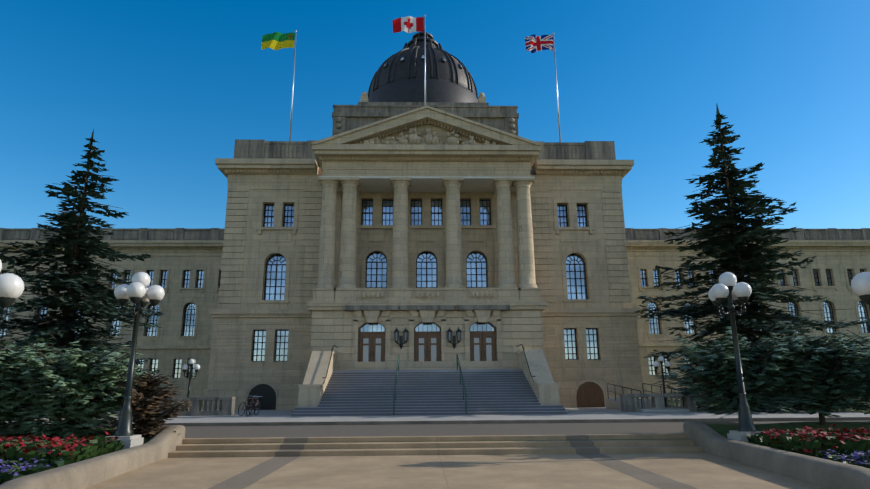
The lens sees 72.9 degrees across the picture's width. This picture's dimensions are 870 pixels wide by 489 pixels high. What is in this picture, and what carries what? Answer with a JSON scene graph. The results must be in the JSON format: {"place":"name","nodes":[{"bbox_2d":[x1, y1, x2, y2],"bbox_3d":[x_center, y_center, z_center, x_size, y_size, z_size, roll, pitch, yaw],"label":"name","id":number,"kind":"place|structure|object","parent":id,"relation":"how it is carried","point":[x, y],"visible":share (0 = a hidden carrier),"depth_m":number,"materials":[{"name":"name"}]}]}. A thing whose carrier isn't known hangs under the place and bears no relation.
{"place":"outdoors","nodes":[
{"label":"outdoors","id":0,"kind":"place"},
{"bbox_2d":[0,420,869,488],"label":"walkway kerb walls","id":1,"kind":"structure","parent":0,"point":[166,440],"depth_m":12.81,"materials":[{"name":"grey concrete"}]},
{"bbox_2d":[0,0,869,228],"label":"sky","id":2,"kind":"structure","parent":0,"point":[167,89],"materials":[{"name":"blue"}]},
{"bbox_2d":[4,406,869,427],"bbox_3d":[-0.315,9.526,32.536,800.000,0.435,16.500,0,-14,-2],"label":"forecourt pavement","id":3,"kind":"structure","parent":0,"point":[572,415],"depth_m":26.37,"materials":[{"name":"concrete"}]},
{"bbox_2d":[182,359,199,410],"bbox_3d":[-13.731,7.932,32.918,1.012,3.040,0.368,0,-14,-2],"label":"lamp","id":4,"kind":"object","parent":3,"relation":"on","point":[191,362],"visible":0.9,"depth_m":33.03,"materials":[{"name":"white metal"}]},
{"bbox_2d":[238,395,256,415],"bbox_3d":[-9.980,8.586,31.401,0.488,1.040,1.716,-7,-15,26],"label":"bicycle","id":5,"kind":"object","parent":3,"relation":"on","point":[246,406],"visible":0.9,"depth_m":31.27,"materials":[{"name":"black metal"}]},
{"bbox_2d":[246,396,261,415],"bbox_3d":[-9.477,8.519,31.136,0.510,1.037,1.750,0,-14,-2],"label":"bicycle","id":6,"kind":"object","parent":3,"relation":"on","point":[254,406],"visible":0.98,"depth_m":31.19,"materials":[{"name":"black metal"}]},
{"bbox_2d":[203,91,645,409],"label":"building's central block","id":7,"kind":"structure","parent":3,"relation":"on","point":[362,233],"depth_m":41.48,"materials":[{"name":"beige stone"}]},
{"bbox_2d":[289,30,296,140],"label":"flagpole","id":8,"kind":"object","parent":7,"relation":"on","point":[292,89],"visible":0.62,"depth_m":47.78,"materials":[{"name":"silver metal"}]},
{"bbox_2d":[261,32,294,49],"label":"saskatchewan flag","id":9,"kind":"object","parent":8,"relation":"attached to","point":[276,40],"visible":1,"depth_m":48.57,"materials":[{"name":"multicoloured fabric"}]},
{"bbox_2d":[367,32,477,102],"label":"dome","id":10,"kind":"structure","parent":7,"relation":"on","point":[398,76],"depth_m":76.37,"materials":[{"name":"black metal"}]},
{"bbox_2d":[424,15,425,104],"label":"flagpole","id":11,"kind":"object","parent":7,"relation":"on","point":[424,61],"visible":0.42,"depth_m":53.52,"materials":[{"name":"silver metal"}]},
{"bbox_2d":[393,16,423,32],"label":"canadian flag","id":12,"kind":"object","parent":11,"relation":"attached to","point":[409,24],"visible":1,"depth_m":54.03,"materials":[{"name":"red fabric"}]},
{"bbox_2d":[245,379,606,409],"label":"arched doorways","id":13,"kind":"structure","parent":7,"relation":"attached to","point":[588,392],"depth_m":40.02,"materials":[{"name":"brown wood"}]},
{"bbox_2d":[394,327,460,348],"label":"wall lanterns","id":14,"kind":"object","parent":7,"relation":"attached to","point":[405,334],"visible":1,"depth_m":38.30,"materials":[{"name":"black metal"}]},
{"bbox_2d":[552,32,560,141],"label":"flagpole","id":15,"kind":"object","parent":7,"relation":"on","point":[553,33],"visible":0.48,"depth_m":48.39,"materials":[{"name":"silver metal"}]},
{"bbox_2d":[525,34,552,52],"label":"union jack flag","id":16,"kind":"object","parent":15,"relation":"attached to","point":[534,43],"visible":1,"depth_m":49.17,"materials":[{"name":"multicoloured fabric"}]},
{"bbox_2d":[157,393,696,415],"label":"forecourt balustrades","id":17,"kind":"object","parent":3,"relation":"on","point":[227,405],"visible":0.69,"depth_m":32.10,"materials":[{"name":"stone"}]},
{"bbox_2d":[291,344,566,415],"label":"entrance stairs","id":18,"kind":"structure","parent":3,"relation":"on","point":[528,386],"depth_m":33.00,"materials":[{"name":"stone"}]},
{"bbox_2d":[0,228,869,403],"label":"building side wings","id":19,"kind":"object","parent":3,"relation":"on","point":[181,267],"visible":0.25,"depth_m":63.31},
{"bbox_2d":[605,383,688,411],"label":"access ramp","id":20,"kind":"structure","parent":3,"relation":"on","point":[613,403],"depth_m":35.41,"materials":[{"name":"concrete"}]},
{"bbox_2d":[653,356,670,406],"bbox_3d":[13.059,7.919,33.654,1.012,3.040,0.368,0,-14,-2],"label":"lamp","id":21,"kind":"object","parent":20,"relation":"on","point":[667,364],"visible":0.9,"depth_m":33.78,"materials":[{"name":"white metal"}]},
{"bbox_2d":[33,420,869,437],"bbox_3d":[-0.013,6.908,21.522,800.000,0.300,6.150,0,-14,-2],"label":"road","id":22,"kind":"structure","parent":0,"point":[427,430],"depth_m":21.22,"materials":[{"name":"grey asphalt"}]},
{"bbox_2d":[84,434,827,488],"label":"walkway","id":23,"kind":"structure","parent":0,"point":[663,461],"depth_m":14.72,"materials":[{"name":"beige concrete"}]},
{"bbox_2d":[116,399,868,443],"bbox_3d":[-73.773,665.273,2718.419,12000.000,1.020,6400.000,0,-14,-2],"label":"lawn","id":24,"kind":"structure","parent":0,"point":[669,401],"depth_m":18.26,"materials":[{"name":"green plant"}]},
{"bbox_2d":[0,341,155,437],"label":"blue spruce shrub","id":25,"kind":"object","parent":24,"relation":"on","point":[79,399],"visible":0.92,"depth_m":17.19,"materials":[{"name":"green plant"}]},
{"bbox_2d":[0,428,159,443],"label":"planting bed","id":26,"kind":"object","parent":24,"relation":"on","point":[109,430],"visible":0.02,"depth_m":17.41,"materials":[{"name":"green plant"}]},
{"bbox_2d":[0,260,23,323],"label":"lamp post","id":27,"kind":"object","parent":26,"relation":"on","point":[11,288],"visible":1,"depth_m":10.20,"materials":[{"name":"white glass"}]},
{"bbox_2d":[0,457,63,484],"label":"purple flowers","id":28,"kind":"object","parent":26,"relation":"on","point":[11,470],"visible":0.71,"depth_m":11.44,"materials":[{"name":"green plant"}]},
{"bbox_2d":[0,338,72,436],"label":"blue spruce shrub","id":29,"kind":"object","parent":26,"relation":"on","point":[17,367],"visible":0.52,"depth_m":17.46,"materials":[{"name":"green plant"}]},
{"bbox_2d":[0,432,124,464],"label":"red flowers","id":30,"kind":"object","parent":26,"relation":"on","point":[67,450],"visible":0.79,"depth_m":13.15,"materials":[{"name":"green plant"}]},
{"bbox_2d":[105,372,191,437],"bbox_3d":[-8.479,4.962,17.540,2.359,2.314,2.063,0,-14,-2],"label":"dead shrub","id":31,"kind":"object","parent":26,"relation":"on","point":[145,419],"visible":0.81,"depth_m":17.49,"materials":[{"name":"brown plant"}]},
{"bbox_2d":[0,129,163,417],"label":"spruce tree","id":32,"kind":"object","parent":24,"relation":"on","point":[75,230],"visible":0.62,"depth_m":32.06,"materials":[{"name":"green plant"}]},
{"bbox_2d":[106,272,164,449],"bbox_3d":[-8.478,3.599,16.409,1.084,5.768,1.084,-9,-16,31],"label":"lamp post","id":33,"kind":"object","parent":24,"relation":"on","point":[138,293],"visible":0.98,"depth_m":16.45,"materials":[{"name":"black metal"}]},
{"bbox_2d":[664,326,827,419],"bbox_3d":[9.679,4.407,18.393,5.271,3.543,3.277,0,-14,-2],"label":"blue spruce shrub","id":34,"kind":"object","parent":24,"relation":"on","point":[720,379],"visible":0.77,"depth_m":17.99,"materials":[{"name":"green plant"}]},
{"bbox_2d":[634,105,869,412],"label":"spruce tree","id":35,"kind":"object","parent":24,"relation":"on","point":[740,260],"visible":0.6,"depth_m":36.49,"materials":[{"name":"green plant"}]},
{"bbox_2d":[738,326,869,424],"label":"blue spruce shrub","id":36,"kind":"object","parent":24,"relation":"on","point":[836,374],"visible":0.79,"depth_m":18.01,"materials":[{"name":"green plant"}]},
{"bbox_2d":[810,330,869,414],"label":"blue spruce shrub","id":37,"kind":"object","parent":24,"relation":"on","point":[867,391],"visible":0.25,"depth_m":18.56,"materials":[{"name":"green plant"}]},
{"bbox_2d":[706,421,869,438],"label":"lawn","id":38,"kind":"structure","parent":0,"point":[722,429],"depth_m":18.25,"materials":[{"name":"green plant"}]},
{"bbox_2d":[708,272,761,442],"bbox_3d":[8.716,3.626,16.872,1.084,5.768,1.084,-5,-14,17],"label":"lamp post","id":39,"kind":"object","parent":38,"relation":"on","point":[724,288],"visible":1,"depth_m":16.93,"materials":[{"name":"black metal"}]},
{"bbox_2d":[747,424,869,456],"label":"red flowers","id":40,"kind":"object","parent":38,"relation":"on","point":[808,441],"visible":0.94,"depth_m":13.74,"materials":[{"name":"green plant"}]},
{"bbox_2d":[815,449,869,468],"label":"purple flowers","id":41,"kind":"object","parent":38,"relation":"on","point":[859,458],"visible":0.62,"depth_m":12.19,"materials":[{"name":"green plant"}]},
{"bbox_2d":[851,272,869,309],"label":"lamp post","id":42,"kind":"object","parent":38,"relation":"on","point":[860,284],"visible":1,"depth_m":10.87,"materials":[{"name":"white glass"}]}
]}

